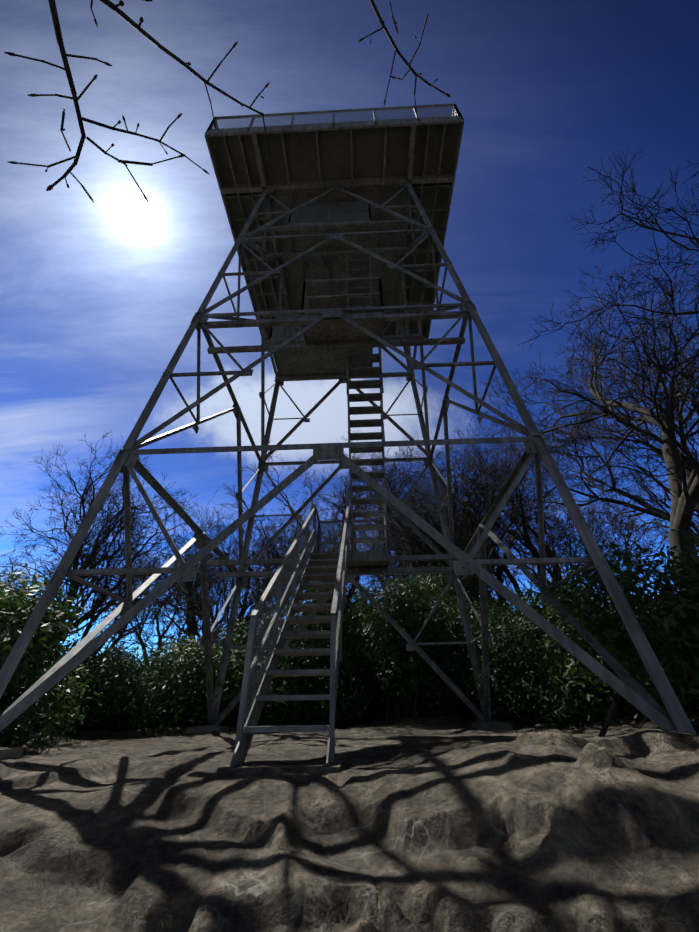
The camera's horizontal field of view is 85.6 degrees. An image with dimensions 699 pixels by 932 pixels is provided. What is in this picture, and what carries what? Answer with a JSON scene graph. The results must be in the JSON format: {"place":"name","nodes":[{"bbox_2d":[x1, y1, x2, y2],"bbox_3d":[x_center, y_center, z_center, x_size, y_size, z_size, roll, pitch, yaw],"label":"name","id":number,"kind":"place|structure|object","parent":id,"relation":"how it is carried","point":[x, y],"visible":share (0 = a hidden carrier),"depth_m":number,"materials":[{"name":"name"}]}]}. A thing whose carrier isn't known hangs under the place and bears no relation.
{"place":"outdoors","nodes":[
{"label":"outdoors","id":0,"kind":"place"},
{"bbox_2d":[0,540,88,613],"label":"bare tree","id":1,"kind":"object","parent":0,"point":[6,575],"visible":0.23,"depth_m":16.05,"materials":[{"name":"brown plant"}]},
{"bbox_2d":[0,709,698,931],"bbox_3d":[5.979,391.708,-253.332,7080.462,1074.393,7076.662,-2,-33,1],"label":"ground rock","id":2,"kind":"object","parent":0,"point":[456,823],"visible":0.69,"depth_m":1.81,"materials":[{"name":"stone"}]},
{"bbox_2d":[0,476,173,639],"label":"bare tree","id":3,"kind":"object","parent":2,"relation":"on","point":[82,588],"visible":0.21,"depth_m":12.54,"materials":[{"name":"brown plant"}]},
{"bbox_2d":[0,430,220,646],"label":"bare tree","id":4,"kind":"object","parent":2,"relation":"on","point":[83,500],"visible":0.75,"depth_m":11.11,"materials":[{"name":"brown plant"}]},
{"bbox_2d":[60,535,185,658],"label":"bare tree","id":5,"kind":"object","parent":2,"relation":"on","point":[89,627],"visible":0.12,"depth_m":15.87,"materials":[{"name":"brown plant"}]},
{"bbox_2d":[79,538,232,671],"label":"bare tree","id":6,"kind":"object","parent":2,"relation":"on","point":[159,637],"visible":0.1,"depth_m":17.38,"materials":[{"name":"brown plant"}]},
{"bbox_2d":[130,536,246,653],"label":"bare tree","id":7,"kind":"object","parent":2,"relation":"on","point":[176,624],"visible":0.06,"depth_m":17.98,"materials":[{"name":"brown plant"}]},
{"bbox_2d":[77,509,310,654],"bbox_3d":[-4.936,5.144,13.440,8.049,7.778,5.246,-2,-33,1],"label":"bare tree","id":8,"kind":"object","parent":2,"relation":"on","point":[188,619],"visible":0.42,"depth_m":13.45,"materials":[{"name":"brown plant"}]},
{"bbox_2d":[120,521,283,647],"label":"bare tree","id":9,"kind":"object","parent":2,"relation":"on","point":[212,603],"visible":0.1,"depth_m":17.70,"materials":[{"name":"brown plant"}]},
{"bbox_2d":[119,489,320,656],"bbox_3d":[-4.190,5.257,14.280,8.001,8.780,6.888,-25,-40,32],"label":"bare tree","id":10,"kind":"object","parent":2,"relation":"on","point":[243,611],"visible":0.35,"depth_m":14.29,"materials":[{"name":"brown plant"}]},
{"bbox_2d":[4,0,450,202],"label":"tree branches","id":11,"kind":"object","parent":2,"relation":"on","point":[59,37],"visible":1,"depth_m":1.54,"materials":[{"name":"brown plant"}]},
{"bbox_2d":[0,721,512,758],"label":"concrete footings","id":12,"kind":"object","parent":2,"relation":"in","point":[10,752],"visible":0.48,"depth_m":7.67,"materials":[{"name":"grey concrete"}]},
{"bbox_2d":[195,509,329,629],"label":"bare tree","id":13,"kind":"object","parent":2,"relation":"on","point":[234,553],"visible":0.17,"depth_m":16.74,"materials":[{"name":"brown plant"}]},
{"bbox_2d":[216,760,342,775],"bbox_3d":[-0.471,2.544,2.510,0.840,0.888,0.450,-2,-33,1],"label":"stair pad","id":14,"kind":"object","parent":2,"relation":"on","point":[291,766],"visible":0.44,"depth_m":2.57,"materials":[{"name":"grey concrete"}]},
{"bbox_2d":[227,496,361,714],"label":"bare tree","id":15,"kind":"object","parent":2,"relation":"on","point":[253,552],"visible":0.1,"depth_m":16.11,"materials":[{"name":"brown plant"}]},
{"bbox_2d":[213,430,458,724],"bbox_3d":[-0.472,3.023,12.196,8.402,9.505,6.133,-28,-42,35],"label":"bare tree","id":16,"kind":"object","parent":2,"relation":"on","point":[345,502],"visible":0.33,"depth_m":12.29,"materials":[{"name":"brown plant"}]},
{"bbox_2d":[0,182,696,734],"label":"tower frame","id":17,"kind":"object","parent":2,"relation":"on","point":[646,704],"visible":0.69,"depth_m":5.81,"materials":[{"name":"grey metal"}]},
{"bbox_2d":[49,181,609,653],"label":"gusset plates","id":18,"kind":"object","parent":17,"relation":"attached to","point":[189,573],"visible":0.56,"depth_m":6.77,"materials":[{"name":"grey metal"}]},
{"bbox_2d":[205,103,463,339],"bbox_3d":[-0.300,-7.500,12.966,6.750,1.410,6.750,-2,-33,1],"label":"platform frame","id":19,"kind":"object","parent":17,"relation":"on","point":[422,179],"visible":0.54,"depth_m":10.79,"materials":[{"name":"grey metal"}]},
{"bbox_2d":[210,123,459,339],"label":"platform deck","id":20,"kind":"structure","parent":19,"relation":"on","point":[335,152],"depth_m":10.63,"materials":[{"name":"brown wood"}]},
{"bbox_2d":[269,185,405,309],"bbox_3d":[-0.295,-7.153,12.740,4.167,0.030,4.167,-2,-33,1],"label":"platform grate","id":21,"kind":"object","parent":20,"relation":"on","point":[337,270],"visible":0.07,"depth_m":12.82,"materials":[{"name":"grey metal"}]},
{"bbox_2d":[210,105,458,724],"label":"railings","id":22,"kind":"object","parent":17,"relation":"attached to","point":[360,216],"depth_m":8.62,"materials":[{"name":"silver metal"}]},
{"bbox_2d":[197,202,483,767],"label":"tower stairs","id":23,"kind":"structure","parent":17,"relation":"attached to","point":[331,347],"depth_m":7.40,"materials":[{"name":"grey metal"}]},
{"bbox_2d":[0,534,698,747],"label":"rhododendron thicket","id":24,"kind":"object","parent":2,"relation":"on","point":[667,617],"visible":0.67,"depth_m":8.08,"materials":[{"name":"green plant"}]},
{"bbox_2d":[325,535,404,606],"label":"bare tree","id":25,"kind":"object","parent":2,"relation":"on","point":[362,579],"visible":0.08,"depth_m":22.83,"materials":[{"name":"brown plant"}]},
{"bbox_2d":[287,468,509,598],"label":"bare tree","id":26,"kind":"object","parent":2,"relation":"on","point":[370,517],"visible":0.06,"depth_m":19.43,"materials":[{"name":"brown plant"}]},
{"bbox_2d":[335,469,500,589],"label":"bare tree","id":27,"kind":"object","parent":2,"relation":"on","point":[395,543],"visible":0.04,"depth_m":17.83,"materials":[{"name":"brown plant"}]},
{"bbox_2d":[347,425,518,715],"bbox_3d":[2.978,4.807,16.412,6.210,10.765,11.259,14,-36,-22],"label":"bare tree","id":28,"kind":"object","parent":2,"relation":"on","point":[418,553],"visible":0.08,"depth_m":15.80,"materials":[{"name":"brown plant"}]},
{"bbox_2d":[356,448,517,604],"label":"bare tree","id":29,"kind":"object","parent":2,"relation":"on","point":[426,550],"visible":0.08,"depth_m":14.42,"materials":[{"name":"brown plant"}]},
{"bbox_2d":[382,531,514,611],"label":"bare tree","id":30,"kind":"object","parent":2,"relation":"on","point":[471,579],"depth_m":21.95,"materials":[{"name":"brown plant"}]},
{"bbox_2d":[326,442,585,631],"bbox_3d":[3.803,3.497,13.625,9.683,9.977,7.962,-2,-33,1],"label":"bare tree","id":31,"kind":"object","parent":2,"relation":"on","point":[487,506],"visible":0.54,"depth_m":13.82,"materials":[{"name":"brown plant"}]},
{"bbox_2d":[356,451,565,611],"bbox_3d":[4.791,4.521,17.094,9.546,12.678,7.499,-2,-33,1],"label":"bare tree","id":32,"kind":"object","parent":2,"relation":"on","point":[415,564],"visible":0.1,"depth_m":17.69,"materials":[{"name":"brown plant"}]},
{"bbox_2d":[370,450,566,610],"bbox_3d":[5.470,5.005,16.579,10.618,11.151,7.282,-9,-34,13],"label":"bare tree","id":33,"kind":"object","parent":2,"relation":"on","point":[473,586],"visible":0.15,"depth_m":17.02,"materials":[{"name":"brown plant"}]},
{"bbox_2d":[472,579,515,612],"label":"bare tree","id":34,"kind":"object","parent":2,"relation":"on","point":[496,594],"visible":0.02,"depth_m":24.77,"materials":[{"name":"brown plant"}]},
{"bbox_2d":[389,401,625,604],"bbox_3d":[5.861,3.097,14.491,7.932,11.945,7.179,-16,-36,21],"label":"bare tree","id":35,"kind":"object","parent":2,"relation":"on","point":[527,543],"visible":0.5,"depth_m":14.78,"materials":[{"name":"brown plant"}]},
{"bbox_2d":[475,480,626,607],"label":"bare tree","id":36,"kind":"object","parent":2,"relation":"on","point":[547,556],"visible":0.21,"depth_m":18.11,"materials":[{"name":"brown plant"}]},
{"bbox_2d":[465,146,698,611],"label":"bare tree","id":37,"kind":"object","parent":2,"relation":"on","point":[684,493],"visible":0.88,"depth_m":7.80,"materials":[{"name":"brown plant"}]},
{"bbox_2d":[475,255,698,564],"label":"bare tree","id":38,"kind":"object","parent":2,"relation":"on","point":[652,510],"visible":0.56,"depth_m":13.00,"materials":[{"name":"brown plant"}]},
{"bbox_2d":[530,489,698,600],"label":"bare tree","id":39,"kind":"object","parent":2,"relation":"on","point":[599,531],"visible":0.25,"depth_m":18.29,"materials":[{"name":"brown plant"}]},
{"bbox_2d":[610,480,698,563],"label":"bare tree","id":40,"kind":"object","parent":2,"relation":"on","point":[663,527],"visible":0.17,"depth_m":19.26,"materials":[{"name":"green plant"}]},
{"bbox_2d":[0,0,698,664],"label":"sky","id":41,"kind":"structure","parent":0,"point":[98,298],"materials":[{"name":"blue"}]}
]}

